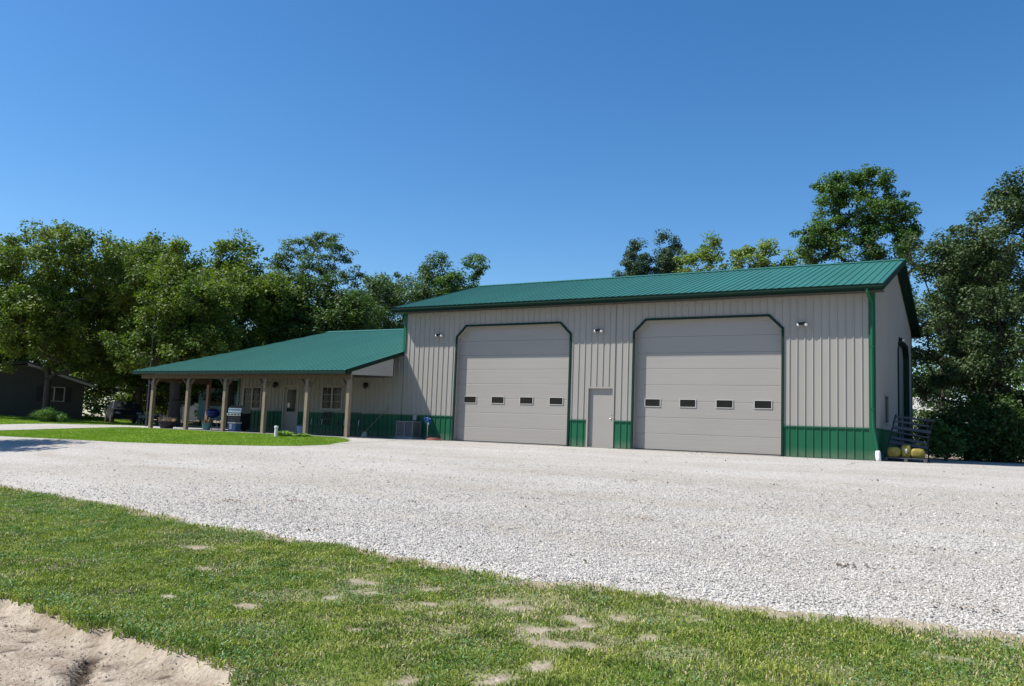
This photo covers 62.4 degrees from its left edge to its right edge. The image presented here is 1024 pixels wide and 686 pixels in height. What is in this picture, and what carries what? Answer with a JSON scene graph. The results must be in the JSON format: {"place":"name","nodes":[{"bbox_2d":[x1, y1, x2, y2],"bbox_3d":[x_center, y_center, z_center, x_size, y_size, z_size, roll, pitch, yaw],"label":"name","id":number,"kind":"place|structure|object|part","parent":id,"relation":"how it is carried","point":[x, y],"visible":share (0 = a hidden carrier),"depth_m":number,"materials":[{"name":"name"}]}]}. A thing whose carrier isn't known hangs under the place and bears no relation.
{"place":"outdoors","nodes":[
{"label":"outdoors","id":0,"kind":"place"},
{"bbox_2d":[29,406,63,421],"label":"ornamental grass","id":1,"kind":"object","parent":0,"point":[47,414],"depth_m":42.72,"materials":[{"name":"green plant"}]},
{"bbox_2d":[0,415,200,425],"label":"lawn","id":2,"kind":"structure","parent":0,"point":[12,419],"depth_m":49.95,"materials":[{"name":"green plant"}]},
{"bbox_2d":[0,424,226,429],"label":"driveway","id":3,"kind":"structure","parent":0,"point":[28,426],"depth_m":36.01,"materials":[{"name":"white concrete"}]},
{"bbox_2d":[0,414,1023,685],"bbox_3d":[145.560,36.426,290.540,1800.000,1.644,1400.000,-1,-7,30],"label":"ground","id":4,"kind":"structure","parent":0,"point":[92,644],"depth_m":6.20,"materials":[{"name":"soil"}]},
{"bbox_2d":[0,271,70,367],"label":"deciduous tree","id":5,"kind":"object","parent":4,"relation":"on","point":[21,358],"visible":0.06,"depth_m":62.72,"materials":[{"name":"green plant"}]},
{"bbox_2d":[0,361,93,418],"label":"ranch house","id":6,"kind":"structure","parent":4,"relation":"on","point":[21,390],"depth_m":54.15,"materials":[{"name":"grey wood"}]},
{"bbox_2d":[43,387,64,401],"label":"window","id":7,"kind":"structure","parent":6,"relation":"in","point":[57,394],"depth_m":54.86,"materials":[{"name":"white glass"}]},
{"bbox_2d":[54,412,70,422],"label":"ornamental grass","id":8,"kind":"object","parent":4,"relation":"on","point":[61,417],"depth_m":42.63,"materials":[{"name":"green plant"}]},
{"bbox_2d":[0,219,163,409],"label":"deciduous tree","id":9,"kind":"object","parent":4,"relation":"on","point":[28,304],"visible":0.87,"depth_m":46.33,"materials":[{"name":"green plant"}]},
{"bbox_2d":[70,658,95,685],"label":"damp soil crumbs","id":10,"kind":"object","parent":4,"relation":"on","point":[84,677],"visible":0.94,"depth_m":5.74,"materials":[{"name":"brown soil"}]},
{"bbox_2d":[0,611,213,685],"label":"soil clods","id":11,"kind":"object","parent":4,"relation":"on","point":[22,679],"visible":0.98,"depth_m":5.88,"materials":[{"name":"beige soil"}]},
{"bbox_2d":[105,401,142,422],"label":"parked car","id":12,"kind":"object","parent":4,"relation":"on","point":[123,410],"visible":0.78,"depth_m":52.31,"materials":[{"name":"paint"}]},
{"bbox_2d":[68,237,190,420],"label":"deciduous tree","id":13,"kind":"object","parent":4,"relation":"on","point":[100,390],"visible":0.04,"depth_m":60.21,"materials":[{"name":"green plant"}]},
{"bbox_2d":[114,383,168,416],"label":"shrub","id":14,"kind":"object","parent":4,"relation":"on","point":[129,397],"visible":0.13,"depth_m":66.64,"materials":[{"name":"green plant"}]},
{"bbox_2d":[137,411,161,424],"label":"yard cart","id":15,"kind":"object","parent":4,"relation":"on","point":[139,420],"visible":0.58,"depth_m":47.59,"materials":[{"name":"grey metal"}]},
{"bbox_2d":[145,315,154,425],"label":"antenna mast","id":16,"kind":"object","parent":4,"relation":"on","point":[149,382],"visible":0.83,"depth_m":41.89,"materials":[{"name":"grey metal"}]},
{"bbox_2d":[81,228,226,423],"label":"deciduous tree","id":17,"kind":"object","parent":4,"relation":"on","point":[137,380],"visible":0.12,"depth_m":53.12,"materials":[{"name":"green plant"}]},
{"bbox_2d":[89,234,251,426],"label":"deciduous tree","id":18,"kind":"object","parent":4,"relation":"on","point":[168,294],"visible":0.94,"depth_m":44.82,"materials":[{"name":"green plant"}]},
{"bbox_2d":[0,427,350,445],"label":"lawn strip","id":19,"kind":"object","parent":4,"relation":"on","point":[144,435],"visible":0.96,"depth_m":28.67,"materials":[{"name":"green plant"}]},
{"bbox_2d":[158,400,197,419],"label":"shed","id":20,"kind":"structure","parent":4,"relation":"on","point":[193,408],"depth_m":79.60,"materials":[{"name":"white paint"}]},
{"bbox_2d":[180,401,182,418],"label":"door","id":21,"kind":"structure","parent":20,"relation":"in","point":[181,408],"depth_m":79.59,"materials":[{"name":"grey"}]},
{"bbox_2d":[142,324,239,424],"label":"deciduous tree","id":22,"kind":"object","parent":4,"relation":"on","point":[195,399],"visible":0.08,"depth_m":61.69,"materials":[{"name":"green plant"}]},
{"bbox_2d":[190,394,197,418],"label":"shrub","id":23,"kind":"object","parent":4,"relation":"on","point":[195,411],"visible":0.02,"depth_m":76.24,"materials":[{"name":"green plant"}]},
{"bbox_2d":[197,389,236,424],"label":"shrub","id":24,"kind":"object","parent":4,"relation":"on","point":[201,407],"visible":0.11,"depth_m":61.72,"materials":[{"name":"green plant"}]},
{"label":"window","id":25,"kind":"part","parent":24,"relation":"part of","materials":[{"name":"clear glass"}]},
{"bbox_2d":[176,228,317,427],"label":"deciduous tree","id":26,"kind":"object","parent":4,"relation":"on","point":[260,308],"visible":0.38,"depth_m":50.42,"materials":[{"name":"green plant"}]},
{"bbox_2d":[139,427,385,437],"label":"porch slab","id":27,"kind":"structure","parent":4,"relation":"on","point":[226,430],"depth_m":33.53,"materials":[{"name":"concrete"}]},
{"bbox_2d":[158,410,176,428],"bbox_3d":[-14.476,3.211,35.507,0.782,0.756,0.751,-1,-7,30],"label":"planter","id":28,"kind":"object","parent":27,"relation":"on","point":[167,423],"visible":0.98,"depth_m":35.27,"materials":[{"name":"grey stone"}]},
{"bbox_2d":[200,413,213,429],"bbox_3d":[-12.479,3.193,34.607,0.598,0.756,0.554,-1,-7,30],"label":"planter","id":29,"kind":"object","parent":27,"relation":"on","point":[206,425],"visible":0.97,"depth_m":34.45,"materials":[{"name":"teal ceramic"}]},
{"bbox_2d":[206,407,219,429],"bbox_3d":[-12.743,3.217,35.933,0.580,0.969,0.598,-1,-7,30],"label":"kettle grill","id":30,"kind":"object","parent":27,"relation":"on","point":[212,412],"visible":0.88,"depth_m":35.80,"materials":[{"name":"blue metal"}]},
{"bbox_2d":[228,422,241,430],"bbox_3d":[-11.361,3.423,34.579,0.460,0.370,0.340,-1,-7,30],"label":"storage bin","id":31,"kind":"object","parent":27,"relation":"on","point":[234,426],"visible":0.96,"depth_m":34.46,"materials":[{"name":"blue plastic"}]},
{"bbox_2d":[227,405,252,430],"bbox_3d":[-11.441,3.151,35.321,1.470,1.063,0.604,-1,-7,30],"label":"gas grill","id":32,"kind":"object","parent":27,"relation":"on","point":[242,414],"visible":0.82,"depth_m":35.15,"materials":[{"name":"black metal"}]},
{"bbox_2d":[296,424,302,433],"bbox_3d":[-8.106,3.317,32.420,0.350,0.388,0.350,-1,-7,30],"label":"bucket","id":33,"kind":"object","parent":27,"relation":"on","point":[299,429],"visible":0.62,"depth_m":32.28,"materials":[{"name":"blue plastic"}]},
{"bbox_2d":[310,411,333,434],"bbox_3d":[-7.571,3.193,33.689,0.592,0.936,0.697,-1,-7,30],"label":"patio chair","id":34,"kind":"object","parent":27,"relation":"on","point":[322,423],"visible":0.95,"depth_m":33.84,"materials":[{"name":"grey metal"}]},
{"bbox_2d":[331,423,342,435],"bbox_3d":[-6.823,3.397,33.177,0.620,0.479,0.620,-1,-7,30],"label":"patio table","id":35,"kind":"object","parent":27,"relation":"on","point":[338,429],"visible":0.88,"depth_m":33.01,"materials":[{"name":"grey metal"}]},
{"bbox_2d":[344,412,360,436],"bbox_3d":[-6.170,3.155,32.808,0.592,0.936,0.697,2,-6,2],"label":"patio chair","id":36,"kind":"object","parent":27,"relation":"on","point":[358,423],"visible":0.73,"depth_m":32.99,"materials":[{"name":"grey metal"}]},
{"bbox_2d":[360,407,388,436],"bbox_3d":[-5.322,3.059,32.804,1.049,1.179,0.246,3,-6,-12],"label":"broom","id":37,"kind":"object","parent":27,"relation":"on","point":[364,434],"visible":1,"depth_m":32.70,"materials":[{"name":"brown wood"}]},
{"bbox_2d":[132,329,403,437],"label":"porch building","id":38,"kind":"structure","parent":4,"relation":"on","point":[315,376],"depth_m":34.55,"materials":[{"name":"green metal"}]},
{"bbox_2d":[242,387,262,408],"bbox_3d":[-11.370,2.402,36.978,1.160,0.970,0.065,-1,-7,30],"label":"window","id":39,"kind":"structure","parent":38,"relation":"in","point":[252,396],"depth_m":36.96,"materials":[{"name":"white glass"}]},
{"bbox_2d":[281,385,299,432],"bbox_3d":[-9.382,2.813,35.806,0.900,2.080,0.124,-1,-7,30],"label":"door","id":40,"kind":"structure","parent":38,"relation":"in","point":[289,419],"depth_m":35.84,"materials":[{"name":"white metal"}]},
{"bbox_2d":[320,386,343,409],"bbox_3d":[-7.383,2.259,34.678,1.150,0.960,0.065,-1,-7,30],"label":"window","id":41,"kind":"structure","parent":38,"relation":"in","point":[331,396],"depth_m":34.66,"materials":[{"name":"white glass"}]},
{"bbox_2d":[274,426,277,436],"bbox_3d":[-8.256,3.126,29.553,0.136,0.455,0.133,-1,-7,30],"label":"vent pipe","id":42,"kind":"object","parent":4,"relation":"on","point":[276,431],"visible":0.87,"depth_m":29.51,"materials":[{"name":"white paint"}]},
{"bbox_2d":[277,430,294,435],"bbox_3d":[-8.156,3.237,30.301,1.048,0.235,1.187,6,-7,-32],"label":"weed tuft","id":43,"kind":"object","parent":4,"relation":"on","point":[284,433],"visible":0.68,"depth_m":30.10,"materials":[{"name":"green plant"}]},
{"bbox_2d":[295,433,311,436],"bbox_3d":[-7.447,3.280,30.126,0.853,0.152,0.894,4,-6,-19],"label":"weed tuft","id":44,"kind":"object","parent":4,"relation":"on","point":[302,434],"visible":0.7,"depth_m":29.97,"materials":[{"name":"green plant"}]},
{"bbox_2d":[263,231,366,333],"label":"deciduous tree","id":45,"kind":"object","parent":4,"relation":"on","point":[315,244],"visible":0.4,"depth_m":62.40,"materials":[{"name":"green plant"}]},
{"bbox_2d":[263,271,391,345],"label":"deciduous tree","id":46,"kind":"object","parent":4,"relation":"on","point":[343,311],"visible":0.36,"depth_m":51.00,"materials":[{"name":"green plant"}]},
{"bbox_2d":[304,305,378,326],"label":"deciduous tree","id":47,"kind":"object","parent":4,"relation":"on","point":[369,320],"depth_m":57.10,"materials":[{"name":"green plant"}]},
{"bbox_2d":[345,272,423,328],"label":"deciduous tree","id":48,"kind":"object","parent":4,"relation":"on","point":[380,295],"visible":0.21,"depth_m":70.16,"materials":[{"name":"green plant"}]},
{"bbox_2d":[329,438,443,444],"bbox_3d":[-4.886,3.374,29.017,2.580,0.158,6.980,-1,-7,30],"label":"gravel strip","id":49,"kind":"object","parent":4,"relation":"on","point":[356,440],"visible":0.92,"depth_m":28.56,"materials":[{"name":"grey gravel"}]},
{"bbox_2d":[393,420,422,439],"bbox_3d":[-3.934,3.312,32.101,0.900,0.735,0.660,-1,-7,30],"label":"air conditioner","id":50,"kind":"object","parent":49,"relation":"on","point":[407,429],"visible":0.99,"depth_m":31.90,"materials":[{"name":"grey metal"}]},
{"bbox_2d":[425,436,441,440],"bbox_3d":[-2.894,3.513,31.238,0.706,0.181,0.493,-1,-7,30],"label":"garden hose","id":51,"kind":"object","parent":49,"relation":"on","point":[437,439],"visible":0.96,"depth_m":31.07,"materials":[{"name":"red rubber"}]},
{"bbox_2d":[371,271,442,328],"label":"deciduous tree","id":52,"kind":"object","parent":4,"relation":"on","point":[423,293],"visible":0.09,"depth_m":74.62,"materials":[{"name":"green plant"}]},
{"bbox_2d":[424,417,430,437],"bbox_3d":[-3.157,3.225,31.610,0.362,0.905,0.181,-5,-9,50],"label":"yard hydrant","id":53,"kind":"object","parent":4,"relation":"on","point":[428,421],"visible":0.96,"depth_m":31.56,"materials":[{"name":"blue metal"}]},
{"bbox_2d":[411,251,453,298],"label":"deciduous tree","id":54,"kind":"object","parent":4,"relation":"on","point":[427,268],"visible":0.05,"depth_m":76.48,"materials":[{"name":"green plant"}]},
{"bbox_2d":[426,253,490,297],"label":"deciduous tree","id":55,"kind":"object","parent":4,"relation":"on","point":[458,279],"visible":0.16,"depth_m":74.39,"materials":[{"name":"green plant"}]},
{"bbox_2d":[0,436,1023,638],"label":"gravel yard","id":56,"kind":"structure","parent":4,"relation":"on","point":[22,455],"depth_m":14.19,"materials":[{"name":"grey gravel"}]},
{"bbox_2d":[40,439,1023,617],"bbox_3d":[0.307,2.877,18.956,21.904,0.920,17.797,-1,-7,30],"label":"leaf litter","id":57,"kind":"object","parent":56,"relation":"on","point":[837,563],"visible":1,"depth_m":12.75,"materials":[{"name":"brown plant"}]},
{"bbox_2d":[458,441,779,456],"bbox_3d":[2.933,3.591,28.440,11.920,0.142,0.550,-1,-7,30],"label":"concrete apron","id":58,"kind":"object","parent":56,"relation":"on","point":[629,449],"visible":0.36,"depth_m":27.51,"materials":[{"name":"grey concrete"}]},
{"bbox_2d":[390,259,920,460],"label":"pole barn","id":59,"kind":"structure","parent":56,"relation":"on","point":[736,361],"depth_m":28.17,"materials":[{"name":"grey metal"}]},
{"bbox_2d":[451,321,571,445],"bbox_3d":[-0.019,1.473,30.622,4.852,4.380,0.285,-1,-7,30],"label":"overhead door","id":60,"kind":"structure","parent":59,"relation":"in","point":[512,381],"depth_m":30.68,"materials":[{"name":"grey metal"}]},
{"bbox_2d":[585,387,614,448],"bbox_3d":[3.000,2.533,28.653,1.013,2.093,0.164,-1,-7,30],"label":"walk door","id":61,"kind":"structure","parent":59,"relation":"in","point":[600,400],"depth_m":28.70,"materials":[{"name":"grey metal"}]},
{"bbox_2d":[630,314,783,456],"bbox_3d":[6.190,1.335,27.028,4.931,4.380,0.285,-1,-7,30],"label":"overhead door","id":62,"kind":"structure","parent":59,"relation":"in","point":[711,384],"depth_m":27.05,"materials":[{"name":"grey metal"}]},
{"bbox_2d":[796,322,807,325],"bbox_3d":[8.765,-0.571,25.520,0.338,0.143,0.174,-1,-7,30],"label":"floodlight","id":63,"kind":"object","parent":59,"relation":"attached to","point":[802,323],"visible":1,"depth_m":25.52,"materials":[{"name":"white metal"}]},
{"bbox_2d":[884,394,888,424],"bbox_3d":[11.880,2.116,26.825,0.080,0.950,1.100,-1,-7,30],"label":"window","id":64,"kind":"structure","parent":59,"relation":"in","point":[886,397],"depth_m":26.98,"materials":[{"name":"grey glass"}]},
{"bbox_2d":[897,337,909,456],"bbox_3d":[14.577,2.129,31.654,0.250,4.375,3.900,-1,-7,30],"label":"overhead door","id":65,"kind":"structure","parent":59,"relation":"in","point":[902,350],"depth_m":33.11,"materials":[{"name":"white metal"}]},
{"bbox_2d":[884,457,928,462],"bbox_3d":[11.325,3.363,24.270,1.130,0.125,0.460,-1,-7,30],"label":"pallet","id":66,"kind":"object","parent":56,"relation":"on","point":[906,459],"visible":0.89,"depth_m":24.08,"materials":[{"name":"grey wood"}]},
{"bbox_2d":[887,447,900,456],"bbox_3d":[11.016,3.148,24.370,0.394,0.300,0.166,0,-6,23],"label":"sack","id":67,"kind":"object","parent":66,"relation":"on","point":[893,451],"visible":1,"depth_m":24.31,"materials":[{"name":"yellow fabric"}]},
{"bbox_2d":[901,445,910,457],"bbox_3d":[11.323,3.109,24.263,0.272,0.380,0.172,0,-6,21],"label":"sack","id":68,"kind":"object","parent":66,"relation":"on","point":[905,451],"visible":1,"depth_m":24.20,"materials":[{"name":"yellow fabric"}]},
{"bbox_2d":[911,448,925,457],"bbox_3d":[11.601,3.158,24.149,0.394,0.280,0.167,1,-6,10],"label":"sack","id":69,"kind":"object","parent":66,"relation":"on","point":[918,453],"visible":1,"depth_m":24.08,"materials":[{"name":"yellow fabric"}]},
{"bbox_2d":[0,484,1023,685],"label":"grass","id":70,"kind":"structure","parent":4,"relation":"on","point":[79,577],"depth_m":6.73,"materials":[{"name":"green plant"}]},
{"bbox_2d":[16,280,1023,448],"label":"distant woods","id":71,"kind":"object","parent":4,"relation":"on","point":[93,403],"visible":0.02,"depth_m":76.60,"materials":[{"name":"green plant"}]},
{"bbox_2d":[611,237,660,276],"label":"pine tree","id":72,"kind":"object","parent":4,"relation":"on","point":[635,267],"visible":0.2,"depth_m":75.77,"materials":[{"name":"green plant"}]},
{"bbox_2d":[651,228,687,273],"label":"pine tree","id":73,"kind":"object","parent":4,"relation":"on","point":[665,263],"visible":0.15,"depth_m":75.68,"materials":[{"name":"green plant"}]},
{"bbox_2d":[672,230,769,272],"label":"deciduous tree","id":74,"kind":"object","parent":4,"relation":"on","point":[704,254],"visible":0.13,"depth_m":66.70,"materials":[{"name":"green plant"}]},
{"bbox_2d":[726,237,800,267],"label":"deciduous tree","id":75,"kind":"object","parent":4,"relation":"on","point":[764,246],"visible":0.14,"depth_m":66.09,"materials":[{"name":"green plant"}]},
{"bbox_2d":[789,163,924,303],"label":"deciduous tree","id":76,"kind":"object","parent":4,"relation":"on","point":[835,186],"visible":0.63,"depth_m":50.67,"materials":[{"name":"green plant"}]},
{"bbox_2d":[884,414,933,461],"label":"wooden pallets","id":77,"kind":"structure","parent":4,"relation":"on","point":[915,441],"depth_m":24.95,"materials":[{"name":"grey wood"}]},
{"bbox_2d":[913,403,953,456],"bbox_3d":[19.116,4.032,38.366,3.324,2.639,2.740,-1,-7,30],"label":"shrub","id":78,"kind":"object","parent":4,"relation":"on","point":[924,414],"visible":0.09,"depth_m":38.10,"materials":[{"name":"green plant"}]},
{"bbox_2d":[913,397,956,437],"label":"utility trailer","id":79,"kind":"object","parent":4,"relation":"on","point":[916,405],"visible":0.02,"depth_m":57.20,"materials":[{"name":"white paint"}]},
{"bbox_2d":[912,370,972,453],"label":"shrub","id":80,"kind":"object","parent":4,"relation":"on","point":[932,402],"visible":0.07,"depth_m":50.25,"materials":[{"name":"green plant"}]},
{"bbox_2d":[922,418,973,460],"bbox_3d":[14.362,3.289,27.936,1.225,1.620,1.304,6,-7,-33],"label":"shrub","id":81,"kind":"object","parent":4,"relation":"on","point":[941,448],"visible":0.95,"depth_m":27.88,"materials":[{"name":"green plant"}]},
{"bbox_2d":[908,393,998,460],"bbox_3d":[17.125,3.231,32.227,3.701,2.790,3.664,-1,-7,30],"label":"shrub","id":82,"kind":"object","parent":4,"relation":"on","point":[948,419],"visible":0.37,"depth_m":32.22,"materials":[{"name":"green plant"}]},
{"bbox_2d":[894,166,1023,461],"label":"deciduous tree","id":83,"kind":"object","parent":4,"relation":"on","point":[978,253],"visible":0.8,"depth_m":34.26,"materials":[{"name":"green plant"}]},
{"bbox_2d":[935,244,1023,414],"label":"deciduous tree","id":84,"kind":"object","parent":4,"relation":"on","point":[986,323],"visible":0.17,"depth_m":38.55,"materials":[{"name":"green plant"}]},
{"bbox_2d":[950,417,1023,463],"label":"shrub","id":85,"kind":"object","parent":4,"relation":"on","point":[987,444],"visible":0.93,"depth_m":29.78,"materials":[{"name":"green plant"}]},
{"bbox_2d":[955,369,1023,442],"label":"shrub","id":86,"kind":"object","parent":4,"relation":"on","point":[1010,415],"visible":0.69,"depth_m":30.70,"materials":[{"name":"green plant"}]},
{"bbox_2d":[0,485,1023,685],"bbox_3d":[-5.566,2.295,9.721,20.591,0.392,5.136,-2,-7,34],"label":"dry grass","id":87,"kind":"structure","parent":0,"point":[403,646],"depth_m":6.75,"materials":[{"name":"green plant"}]},
{"bbox_2d":[0,0,1023,422],"label":"sky","id":88,"kind":"structure","parent":0,"point":[539,139],"materials":[{"name":"blue"}]},
{"bbox_2d":[913,291,967,456],"bbox_3d":[19.371,1.241,38.329,2.894,7.868,2.708,-1,-7,30],"label":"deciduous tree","id":89,"kind":"object","parent":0,"point":[943,392],"visible":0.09,"depth_m":37.93,"materials":[{"name":"green plant"}]}
]}

